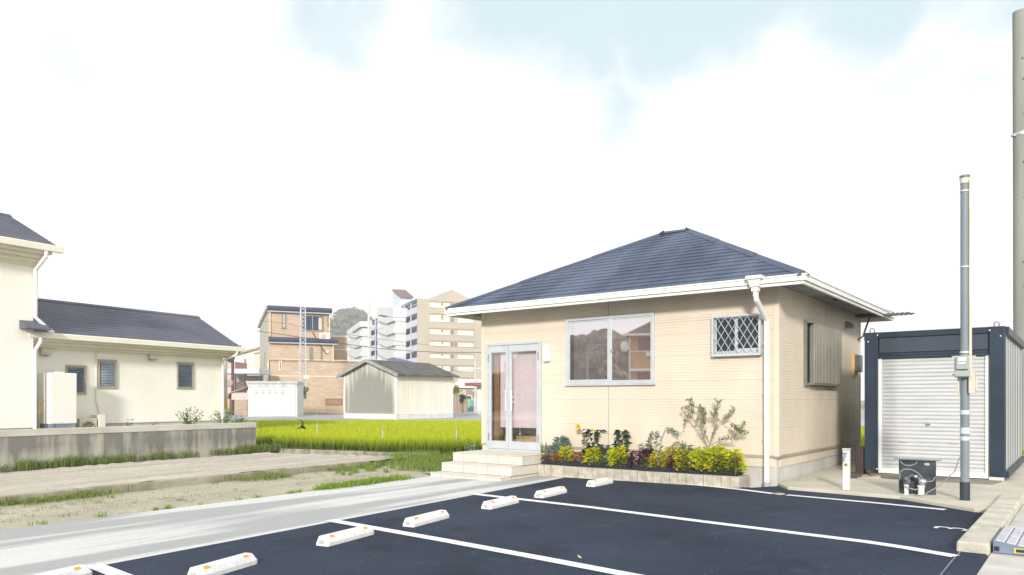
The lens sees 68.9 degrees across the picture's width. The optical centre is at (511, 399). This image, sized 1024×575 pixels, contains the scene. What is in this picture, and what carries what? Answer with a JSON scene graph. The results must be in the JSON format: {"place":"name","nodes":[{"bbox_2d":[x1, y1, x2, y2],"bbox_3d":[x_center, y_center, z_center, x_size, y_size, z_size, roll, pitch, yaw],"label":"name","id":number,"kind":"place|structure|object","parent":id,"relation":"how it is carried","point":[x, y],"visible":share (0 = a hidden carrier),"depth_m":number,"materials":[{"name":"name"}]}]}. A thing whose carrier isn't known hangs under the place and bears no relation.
{"place":"outdoors","nodes":[
{"label":"outdoors","id":0,"kind":"place"},
{"bbox_2d":[0,452,404,495],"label":"field","id":1,"kind":"structure","parent":0,"point":[37,481],"depth_m":15.48,"materials":[{"name":"soil"}]},
{"bbox_2d":[0,422,255,472],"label":"retaining wall","id":2,"kind":"structure","parent":1,"relation":"on","point":[143,440],"depth_m":17.95,"materials":[{"name":"concrete"}]},
{"bbox_2d":[0,442,284,471],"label":"grass","id":3,"kind":"structure","parent":1,"relation":"on","point":[27,465],"depth_m":17.60,"materials":[{"name":"plant"}]},
{"bbox_2d":[0,464,436,529],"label":"dirt strip","id":4,"kind":"object","parent":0,"point":[40,516],"visible":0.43,"depth_m":11.96,"materials":[{"name":"soil"}]},
{"bbox_2d":[0,467,367,522],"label":"grass","id":5,"kind":"structure","parent":4,"relation":"on","point":[90,499],"depth_m":11.42,"materials":[{"name":"plant"}]},
{"bbox_2d":[0,461,368,504],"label":"field kerb","id":6,"kind":"structure","parent":4,"relation":"on","point":[146,486],"depth_m":13.37,"materials":[{"name":"concrete"}]},
{"bbox_2d":[2,452,371,526],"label":"pebbles","id":7,"kind":"object","parent":4,"relation":"on","point":[161,498],"visible":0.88,"depth_m":11.54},
{"bbox_2d":[0,459,402,506],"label":"grass","id":8,"kind":"structure","parent":4,"relation":"on","point":[84,494],"depth_m":11.97,"materials":[{"name":"plant"}]},
{"bbox_2d":[259,448,426,455],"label":"paddy kerb","id":9,"kind":"structure","parent":4,"relation":"on","point":[310,451],"depth_m":20.70,"materials":[{"name":"concrete"}]},
{"bbox_2d":[334,449,452,474],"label":"grass","id":10,"kind":"structure","parent":4,"relation":"on","point":[431,461],"depth_m":16.81,"materials":[{"name":"plant"}]},
{"bbox_2d":[27,472,414,525],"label":"grass","id":11,"kind":"structure","parent":0,"point":[357,482],"depth_m":12.82,"materials":[{"name":"plant"}]},
{"bbox_2d":[246,381,304,416],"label":"storage shed","id":12,"kind":"structure","parent":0,"point":[280,398],"depth_m":46.03,"materials":[{"name":"white metal"}]},
{"bbox_2d":[250,388,271,415],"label":"sliding door","id":13,"kind":"structure","parent":12,"relation":"in","point":[260,398],"depth_m":46.02,"materials":[{"name":"white metal"}]},
{"bbox_2d":[272,388,294,415],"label":"sliding door","id":14,"kind":"structure","parent":12,"relation":"in","point":[283,399],"depth_m":46.04,"materials":[{"name":"white metal"}]},
{"bbox_2d":[0,471,564,574],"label":"alley","id":15,"kind":"structure","parent":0,"point":[33,550],"depth_m":9.15,"materials":[{"name":"concrete"}]},
{"bbox_2d":[430,450,552,480],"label":"entrance steps","id":16,"kind":"structure","parent":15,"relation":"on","point":[495,465],"depth_m":14.21,"materials":[{"name":"tile"}]},
{"bbox_2d":[443,227,914,487],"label":"house","id":17,"kind":"structure","parent":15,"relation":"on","point":[639,341],"depth_m":13.69,"materials":[{"name":"beige"}]},
{"bbox_2d":[486,340,541,451],"bbox_3d":[0.087,-0.060,15.417,1.420,2.260,0.341,0,0,37],"label":"door","id":18,"kind":"structure","parent":17,"relation":"in","point":[517,365],"depth_m":15.39,"materials":[{"name":"metal"}]},
{"bbox_2d":[565,312,655,385],"bbox_3d":[1.809,-0.921,13.982,1.920,1.298,0.075,0,0,37],"label":"window","id":19,"kind":"structure","parent":17,"relation":"in","point":[617,349],"depth_m":13.93,"materials":[{"name":"glass"}]},
{"bbox_2d":[711,313,762,356],"bbox_3d":[3.752,-1.080,12.466,0.840,0.690,0.125,0,0,37],"label":"window","id":20,"kind":"structure","parent":17,"relation":"in","point":[735,334],"depth_m":12.48,"materials":[{"name":"metal"}]},
{"bbox_2d":[803,320,841,386],"bbox_3d":[5.828,-0.825,13.960,0.135,1.150,2.090,0,0,37],"label":"shutter window","id":21,"kind":"structure","parent":17,"relation":"in","point":[822,343],"depth_m":13.63,"materials":[{"name":"brown metal"}]},
{"bbox_2d":[331,315,363,334],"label":"hill","id":22,"kind":"structure","parent":0,"point":[351,324],"depth_m":418.92,"materials":[{"name":"plant"}]},
{"bbox_2d":[330,306,372,335],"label":"wood","id":23,"kind":"object","parent":22,"relation":"on","point":[339,315],"visible":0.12,"depth_m":418.24,"materials":[{"name":"green plant"}]},
{"bbox_2d":[260,320,472,347],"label":"power line","id":24,"kind":"object","parent":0,"point":[370,337],"visible":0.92,"depth_m":54.94,"materials":[{"name":"black metal"}]},
{"bbox_2d":[259,331,480,352],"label":"power line","id":25,"kind":"object","parent":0,"point":[377,348],"visible":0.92,"depth_m":54.00,"materials":[{"name":"black metal"}]},
{"bbox_2d":[77,401,864,488],"bbox_3d":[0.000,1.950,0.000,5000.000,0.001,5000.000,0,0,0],"label":"ground","id":26,"kind":"structure","parent":0,"point":[862,404],"depth_m":21.27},
{"bbox_2d":[347,289,480,383],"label":"apartment block","id":27,"kind":"structure","parent":26,"relation":"on","point":[428,322],"depth_m":167.73,"materials":[{"name":"concrete"}]},
{"bbox_2d":[0,0,1023,400],"label":"sky","id":28,"kind":"structure","parent":0,"point":[219,162],"materials":[{"name":"white"}]},
{"bbox_2d":[91,477,988,574],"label":"parking lot","id":29,"kind":"structure","parent":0,"point":[637,543],"depth_m":7.72,"materials":[{"name":"asphalt"}]},
{"bbox_2d":[36,564,91,574],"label":"wheel stop","id":30,"kind":"object","parent":29,"relation":"on","point":[79,569],"visible":1,"depth_m":6.22,"materials":[{"name":"white concrete"}]},
{"bbox_2d":[87,563,131,574],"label":"parking line","id":31,"kind":"object","parent":29,"relation":"on","point":[104,569],"visible":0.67,"depth_m":6.58,"materials":[{"name":"paint"}]},
{"bbox_2d":[187,553,256,574],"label":"wheel stop","id":32,"kind":"object","parent":29,"relation":"on","point":[229,564],"visible":1,"depth_m":6.42,"materials":[{"name":"concrete"}]},
{"bbox_2d":[316,525,373,546],"bbox_3d":[-1.751,1.426,7.888,0.165,0.102,0.774,0,0,27],"label":"wheel stop","id":33,"kind":"object","parent":29,"relation":"on","point":[339,537],"visible":1,"depth_m":7.77,"materials":[{"name":"concrete"}]},
{"bbox_2d":[403,510,448,526],"bbox_3d":[-1.024,1.417,8.979,0.165,0.102,0.788,0,0,27],"label":"wheel stop","id":34,"kind":"object","parent":29,"relation":"on","point":[424,518],"visible":1,"depth_m":8.85,"materials":[{"name":"white concrete"}]},
{"bbox_2d":[326,519,641,574],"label":"parking line","id":35,"kind":"object","parent":29,"relation":"on","point":[565,562],"visible":1,"depth_m":7.19,"materials":[{"name":"paint"}]},
{"bbox_2d":[481,496,518,509],"bbox_3d":[-0.157,1.406,10.284,0.165,0.102,0.764,0,0,31],"label":"wheel stop","id":36,"kind":"object","parent":29,"relation":"on","point":[498,502],"visible":1,"depth_m":10.16,"materials":[{"name":"white concrete"}]},
{"bbox_2d":[534,486,566,497],"bbox_3d":[0.592,1.396,11.354,0.165,0.102,0.774,0,0,32],"label":"wheel stop","id":37,"kind":"object","parent":29,"relation":"on","point":[550,492],"visible":1,"depth_m":11.23,"materials":[{"name":"white concrete"}]},
{"bbox_2d":[586,477,612,486],"bbox_3d":[1.488,1.384,12.639,0.165,0.102,0.702,0,0,35],"label":"wheel stop","id":38,"kind":"object","parent":29,"relation":"on","point":[599,482],"visible":1,"depth_m":12.51,"materials":[{"name":"white concrete"}]},
{"bbox_2d":[538,464,749,487],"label":"planter kerb","id":39,"kind":"structure","parent":29,"relation":"on","point":[740,481],"depth_m":12.93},
{"bbox_2d":[541,459,742,475],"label":"bed soil","id":40,"kind":"structure","parent":39,"relation":"in","point":[542,462],"depth_m":13.42,"materials":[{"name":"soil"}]},
{"bbox_2d":[549,434,573,460],"bbox_3d":[0.961,0.934,14.462,0.536,0.545,0.516,0,0,-12],"label":"silver shrub","id":41,"kind":"object","parent":40,"relation":"on","point":[563,438],"visible":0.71,"depth_m":14.41,"materials":[{"name":"green plant"}]},
{"bbox_2d":[558,446,572,461],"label":"coleus","id":42,"kind":"object","parent":40,"relation":"on","point":[562,451],"visible":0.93,"depth_m":14.17,"materials":[{"name":"yellow plant"}]},
{"bbox_2d":[570,451,584,460],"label":"coleus","id":43,"kind":"object","parent":40,"relation":"on","point":[579,453],"visible":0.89,"depth_m":13.99,"materials":[{"name":"orange plant"}]},
{"bbox_2d":[581,447,604,464],"bbox_3d":[1.503,1.032,13.798,0.465,0.349,0.436,0,0,-7],"label":"coleus","id":44,"kind":"object","parent":40,"relation":"on","point":[595,456],"visible":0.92,"depth_m":13.74,"materials":[{"name":"yellow plant"}]},
{"bbox_2d":[594,444,610,462],"bbox_3d":[1.700,1.010,13.803,0.401,0.393,0.399,0,0,44],"label":"salvia","id":45,"kind":"object","parent":40,"relation":"on","point":[604,448],"visible":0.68,"depth_m":13.78,"materials":[{"name":"green plant"}]},
{"bbox_2d":[606,445,627,466],"bbox_3d":[1.910,1.009,13.471,0.437,0.395,0.460,0,0,-3],"label":"coleus","id":46,"kind":"object","parent":40,"relation":"on","point":[618,452],"visible":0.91,"depth_m":13.41,"materials":[{"name":"yellow plant"}]},
{"bbox_2d":[611,429,632,462],"bbox_3d":[1.997,0.873,13.694,0.454,0.682,0.406,0,0,-17],"label":"dark shrub","id":47,"kind":"object","parent":40,"relation":"on","point":[617,432],"visible":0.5,"depth_m":13.63,"materials":[{"name":"green plant"}]},
{"bbox_2d":[619,455,629,465],"bbox_3d":[2.018,1.088,13.322,0.264,0.236,0.261,0,0,14],"label":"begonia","id":48,"kind":"object","parent":40,"relation":"on","point":[623,459],"visible":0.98,"depth_m":13.28,"materials":[{"name":"green plant"}]},
{"bbox_2d":[628,451,642,466],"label":"coleus","id":49,"kind":"object","parent":40,"relation":"on","point":[631,461],"visible":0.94,"depth_m":13.21,"materials":[{"name":"purple plant"}]},
{"bbox_2d":[638,448,655,464],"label":"coleus","id":50,"kind":"object","parent":40,"relation":"on","point":[644,451],"visible":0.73,"depth_m":13.15,"materials":[{"name":"purple plant"}]},
{"bbox_2d":[644,431,662,464],"bbox_3d":[2.540,0.876,13.284,0.399,0.658,0.398,0,0,14],"label":"eucalyptus shrub","id":51,"kind":"object","parent":40,"relation":"on","point":[649,439],"visible":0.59,"depth_m":13.28,"materials":[{"name":"plant"}]},
{"bbox_2d":[647,451,666,467],"bbox_3d":[2.537,1.043,12.972,0.405,0.326,0.376,0,0,19],"label":"coleus","id":52,"kind":"object","parent":40,"relation":"on","point":[653,457],"visible":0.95,"depth_m":12.94,"materials":[{"name":"plant"}]},
{"bbox_2d":[662,446,682,468],"bbox_3d":[2.768,0.997,12.945,0.446,0.419,0.432,0,0,3],"label":"coleus","id":53,"kind":"object","parent":40,"relation":"on","point":[674,448],"visible":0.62,"depth_m":12.93,"materials":[{"name":"plant"}]},
{"bbox_2d":[665,455,680,468],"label":"coleus","id":54,"kind":"object","parent":40,"relation":"on","point":[671,462],"visible":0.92,"depth_m":12.74,"materials":[{"name":"red plant"}]},
{"bbox_2d":[673,449,694,470],"bbox_3d":[2.936,1.018,12.675,0.442,0.375,0.373,0,0,-17],"label":"coleus","id":55,"kind":"object","parent":40,"relation":"on","point":[682,452],"visible":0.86,"depth_m":12.63,"materials":[{"name":"plant"}]},
{"bbox_2d":[675,445,694,464],"bbox_3d":[2.994,0.981,12.844,0.433,0.450,0.424,0,0,35],"label":"salvia","id":56,"kind":"object","parent":40,"relation":"on","point":[688,448],"visible":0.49,"depth_m":12.81,"materials":[{"name":"green plant"}]},
{"bbox_2d":[682,458,695,470],"bbox_3d":[2.995,1.087,12.550,0.285,0.238,0.264,0,0,-13],"label":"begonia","id":57,"kind":"object","parent":40,"relation":"on","point":[684,468],"visible":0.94,"depth_m":12.52,"materials":[{"name":"green plant"}]},
{"bbox_2d":[687,449,714,470],"bbox_3d":[3.168,1.010,12.504,0.436,0.392,0.473,0,0,-43],"label":"coleus","id":58,"kind":"object","parent":40,"relation":"on","point":[694,454],"visible":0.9,"depth_m":12.45,"materials":[{"name":"yellow plant"}]},
{"bbox_2d":[680,397,748,448],"bbox_3d":[3.370,0.441,12.484,1.226,1.011,0.316,0,0,37],"label":"olive sapling","id":59,"kind":"object","parent":40,"relation":"on","point":[738,429],"visible":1,"depth_m":12.48,"materials":[{"name":"green plant"}]},
{"bbox_2d":[702,444,730,471],"bbox_3d":[3.382,0.967,12.349,0.515,0.479,0.547,0,0,-13],"label":"coleus","id":60,"kind":"object","parent":40,"relation":"on","point":[720,450],"visible":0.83,"depth_m":12.29,"materials":[{"name":"yellow plant"}]},
{"bbox_2d":[719,447,748,472],"bbox_3d":[3.629,0.988,12.227,0.499,0.436,0.478,0,0,-11],"label":"coleus","id":61,"kind":"object","parent":40,"relation":"on","point":[736,453],"visible":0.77,"depth_m":12.17,"materials":[{"name":"yellow plant"}]},
{"bbox_2d":[729,457,741,474],"bbox_3d":[3.608,1.062,12.090,0.254,0.287,0.238,0,0,-22],"label":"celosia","id":62,"kind":"object","parent":40,"relation":"on","point":[733,461],"visible":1,"depth_m":12.07,"materials":[{"name":"green plant"}]},
{"bbox_2d":[619,480,773,493],"bbox_3d":[2.946,1.410,12.320,0.366,0.028,3.045,0,0,-44],"label":"parking line","id":63,"kind":"object","parent":29,"relation":"on","point":[734,488],"visible":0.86,"depth_m":11.69,"materials":[{"name":"paint"}]},
{"bbox_2d":[472,493,957,556],"bbox_3d":[1.729,1.426,9.199,0.300,0.061,6.772,0,0,-43],"label":"parking line","id":64,"kind":"object","parent":29,"relation":"on","point":[839,538],"visible":1,"depth_m":8.27,"materials":[{"name":"paint"}]},
{"bbox_2d":[788,494,944,509],"bbox_3d":[4.754,1.385,10.195,0.152,0.018,2.134,0,0,-41],"label":"parking line","id":65,"kind":"object","parent":29,"relation":"on","point":[869,502],"visible":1,"depth_m":10.08,"materials":[{"name":"paint"}]},
{"bbox_2d":[956,492,1023,555],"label":"kerb","id":66,"kind":"structure","parent":29,"relation":"on","point":[986,527],"depth_m":7.76,"materials":[{"name":"concrete"}]},
{"bbox_2d":[228,409,864,425],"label":"road","id":67,"kind":"structure","parent":0,"point":[469,415],"depth_m":44.02,"materials":[{"name":"asphalt"}]},
{"bbox_2d":[227,357,234,414],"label":"mirror post","id":68,"kind":"object","parent":67,"relation":"on","point":[230,382],"visible":0.73,"depth_m":49.92,"materials":[{"name":"metal"}]},
{"bbox_2d":[227,362,246,411],"bbox_3d":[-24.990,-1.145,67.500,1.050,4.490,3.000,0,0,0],"label":"pink house","id":69,"kind":"structure","parent":67,"relation":"on","point":[239,365],"depth_m":66.31,"materials":[{"name":"paint"}]},
{"bbox_2d":[228,385,247,415],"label":"lean to","id":70,"kind":"object","parent":67,"relation":"on","point":[236,395],"visible":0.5,"depth_m":49.00,"materials":[{"name":"white plastic"}]},
{"bbox_2d":[234,347,259,392],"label":"gabled house","id":71,"kind":"structure","parent":67,"relation":"on","point":[250,358],"depth_m":72.08,"materials":[{"name":"paint"}]},
{"bbox_2d":[227,369,270,392],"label":"carport","id":72,"kind":"object","parent":67,"relation":"on","point":[244,375],"visible":0.49,"depth_m":59.33,"materials":[{"name":"metal"}]},
{"bbox_2d":[229,399,343,414],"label":"block wall","id":73,"kind":"structure","parent":67,"relation":"on","point":[324,406],"depth_m":53.10,"materials":[{"name":"concrete"}]},
{"bbox_2d":[299,307,308,394],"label":"lattice mast","id":74,"kind":"object","parent":67,"relation":"on","point":[300,374],"visible":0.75,"depth_m":55.88,"materials":[{"name":"metal"}]},
{"bbox_2d":[258,305,362,398],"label":"brick building","id":75,"kind":"structure","parent":67,"relation":"on","point":[327,363],"depth_m":63.26,"materials":[{"name":"brown brick"}]},
{"bbox_2d":[281,313,286,328],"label":"window","id":76,"kind":"structure","parent":75,"relation":"in","point":[283,314],"depth_m":62.44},
{"bbox_2d":[302,315,323,331],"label":"window","id":77,"kind":"structure","parent":75,"relation":"in","point":[316,322],"depth_m":63.43,"materials":[{"name":"glass"}]},
{"bbox_2d":[319,333,329,338],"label":"outdoor unit","id":78,"kind":"object","parent":75,"relation":"attached to","point":[324,335],"visible":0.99,"depth_m":63.40,"materials":[{"name":"metal"}]},
{"bbox_2d":[367,300,369,359],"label":"pale pole","id":79,"kind":"object","parent":67,"relation":"on","point":[368,354],"visible":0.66,"depth_m":117.86,"materials":[{"name":"metal"}]},
{"bbox_2d":[336,359,459,419],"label":"grey shed","id":80,"kind":"structure","parent":67,"relation":"on","point":[373,389],"depth_m":41.49,"materials":[{"name":"white paint"}]},
{"bbox_2d":[453,385,461,412],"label":"tree","id":81,"kind":"object","parent":67,"relation":"on","point":[456,390],"visible":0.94,"depth_m":57.94,"materials":[{"name":"green plant"}]},
{"bbox_2d":[453,395,466,411],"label":"side wall","id":82,"kind":"structure","parent":67,"relation":"on","point":[459,407],"depth_m":62.51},
{"bbox_2d":[458,393,466,412],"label":"shrub","id":83,"kind":"object","parent":67,"relation":"on","point":[462,398],"visible":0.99,"depth_m":59.93,"materials":[{"name":"green plant"}]},
{"bbox_2d":[453,379,480,398],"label":"warehouse","id":84,"kind":"structure","parent":67,"relation":"on","point":[467,390],"depth_m":94.78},
{"bbox_2d":[467,399,473,410],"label":"net fence","id":85,"kind":"object","parent":67,"relation":"on","point":[470,404],"visible":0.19,"depth_m":66.02,"materials":[{"name":"metal"}]},
{"bbox_2d":[465,382,480,414],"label":"bungalow","id":86,"kind":"object","parent":67,"relation":"on","point":[478,386],"visible":0.16,"depth_m":51.94,"materials":[{"name":"paint"}]},
{"bbox_2d":[469,358,480,412],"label":"telegraph pole","id":87,"kind":"object","parent":67,"relation":"on","point":[474,368],"visible":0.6,"depth_m":59.94,"materials":[{"name":"concrete"}]},
{"bbox_2d":[575,424,606,461],"bbox_3d":[1.505,0.821,14.015,0.351,0.768,0.608,0,0,-40],"label":"sunflower","id":88,"kind":"object","parent":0,"point":[595,436],"visible":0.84,"depth_m":14.01,"materials":[{"name":"green plant"}]},
{"bbox_2d":[855,446,865,474],"bbox_3d":[6.230,1.095,13.340,0.140,0.520,0.230,0,0,37],"label":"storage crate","id":89,"kind":"object","parent":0,"point":[860,460],"visible":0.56,"depth_m":13.26,"materials":[{"name":"brown plastic"}]},
{"bbox_2d":[778,454,1023,512],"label":"side slab","id":90,"kind":"structure","parent":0,"point":[983,498],"depth_m":11.23,"materials":[{"name":"concrete"}]},
{"bbox_2d":[842,448,850,489],"bbox_3d":[4.989,1.108,11.169,0.104,0.765,0.221,0,0,37],"label":"water post","id":91,"kind":"object","parent":90,"relation":"on","point":[846,468],"visible":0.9,"depth_m":11.18,"materials":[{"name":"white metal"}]},
{"bbox_2d":[857,475,880,478],"bbox_3d":[6.013,1.294,12.587,0.352,0.060,0.165,0,0,24],"label":"scrap board","id":92,"kind":"object","parent":90,"relation":"on","point":[872,477],"visible":1,"depth_m":12.53,"materials":[{"name":"wood"}]},
{"bbox_2d":[893,457,941,494],"bbox_3d":[5.721,1.121,10.562,0.580,0.580,0.378,0,0,37],"label":"meter panel","id":93,"kind":"object","parent":90,"relation":"on","point":[917,476],"visible":0.94,"depth_m":10.52,"materials":[{"name":"metal"}]},
{"bbox_2d":[867,472,1005,484],"bbox_3d":[6.917,1.395,12.382,2.076,0.220,0.820,0,0,37],"label":"shutter apron","id":94,"kind":"object","parent":90,"relation":"on","point":[983,481],"visible":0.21,"depth_m":12.18,"materials":[{"name":"concrete"}]},
{"bbox_2d":[864,321,1023,478],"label":"storage container","id":95,"kind":"object","parent":90,"relation":"on","point":[912,403],"visible":0.97,"depth_m":12.66,"materials":[{"name":"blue metal"}]},
{"bbox_2d":[914,174,977,500],"bbox_3d":[5.785,-0.701,10.016,0.777,4.556,0.257,0,0,42],"label":"service pole","id":96,"kind":"object","parent":90,"relation":"on","point":[967,380],"visible":0.98,"depth_m":9.86,"materials":[{"name":"metal"}]},
{"bbox_2d":[1011,8,1023,448],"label":"utility pole","id":97,"kind":"object","parent":90,"relation":"on","point":[1017,135],"visible":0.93,"depth_m":17.50,"materials":[{"name":"concrete"}]},
{"bbox_2d":[977,504,1023,574],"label":"pavement","id":98,"kind":"structure","parent":0,"point":[1001,564],"depth_m":6.40,"materials":[{"name":"concrete"}]},
{"bbox_2d":[993,525,1023,555],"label":"kerb ramp","id":99,"kind":"structure","parent":98,"relation":"on","point":[1008,540],"depth_m":6.79,"materials":[{"name":"plastic"}]},
{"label":"yard","id":100,"kind":"structure","parent":0,"visible":0},
{"bbox_2d":[37,372,76,428],"bbox_3d":[-12.681,0.090,20.677,0.620,1.740,0.925,0,0,30],"label":"heater tank","id":101,"kind":"object","parent":100,"relation":"on","point":[57,399],"visible":0.84,"depth_m":20.50,"materials":[{"name":"white metal"}]},
{"bbox_2d":[76,418,96,426],"bbox_3d":[-12.275,0.782,21.508,0.325,0.518,0.503,0,0,30],"label":"outdoor unit","id":102,"kind":"object","parent":100,"relation":"on","point":[80,421],"visible":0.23,"depth_m":21.37,"materials":[{"name":"beige metal"}]},
{"bbox_2d":[91,415,105,426],"bbox_3d":[-12.126,0.685,21.889,0.400,0.509,0.214,0,0,30],"label":"pump cabinet","id":103,"kind":"object","parent":100,"relation":"on","point":[101,420],"visible":0.53,"depth_m":21.77,"materials":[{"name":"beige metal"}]},
{"bbox_2d":[0,212,245,429],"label":"cream house","id":104,"kind":"structure","parent":100,"relation":"on","point":[139,367],"depth_m":22.38,"materials":[{"name":"paint"}]},
{"bbox_2d":[65,365,86,394],"bbox_3d":[-12.616,-0.585,21.611,0.050,0.849,0.588,0,0,30],"label":"window","id":105,"kind":"structure","parent":104,"relation":"in","point":[81,373],"depth_m":21.71,"materials":[{"name":"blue glass"}]},
{"bbox_2d":[98,359,116,388],"bbox_3d":[-12.144,-0.782,22.425,0.050,0.866,0.585,0,0,30],"label":"window","id":106,"kind":"structure","parent":104,"relation":"in","point":[107,371],"depth_m":22.41,"materials":[{"name":"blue glass"}]},
{"bbox_2d":[176,362,193,388],"bbox_3d":[-10.811,-0.812,24.710,0.050,0.887,0.634,0,0,30],"label":"window","id":107,"kind":"structure","parent":104,"relation":"in","point":[185,371],"depth_m":24.69,"materials":[{"name":"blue glass"}]},
{"bbox_2d":[223,358,227,422],"bbox_3d":[-12.088,-0.350,31.485,0.262,3.500,0.246,0,0,0],"label":"downspout","id":108,"kind":"object","parent":104,"relation":"attached to","point":[225,390],"visible":0.41,"depth_m":31.41,"materials":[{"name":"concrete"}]},
{"bbox_2d":[175,406,203,423],"bbox_3d":[-9.315,0.577,21.430,0.680,0.826,0.777,0,0,43],"label":"weed bush","id":109,"kind":"object","parent":100,"relation":"on","point":[186,419],"visible":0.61,"depth_m":21.45,"materials":[{"name":"green plant"}]},
{"bbox_2d":[209,408,234,422],"bbox_3d":[-8.893,0.597,22.927,0.767,0.774,0.579,0,0,-43],"label":"weed bush","id":110,"kind":"object","parent":100,"relation":"on","point":[219,417],"visible":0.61,"depth_m":22.93,"materials":[{"name":"green plant"}]},
{"label":"paddy","id":111,"kind":"structure","parent":0,"visible":0},
{"bbox_2d":[256,429,481,453],"bbox_3d":[-2.233,1.272,21.725,12.315,0.657,4.682,0,0,11],"label":"rice","id":112,"kind":"object","parent":111,"relation":"on","point":[378,442],"visible":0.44,"depth_m":20.79,"materials":[{"name":"plant"}]},
{"bbox_2d":[228,419,1023,454],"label":"rice","id":113,"kind":"object","parent":111,"relation":"on","point":[433,426],"visible":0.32,"depth_m":30.03,"materials":[{"name":"plant"}]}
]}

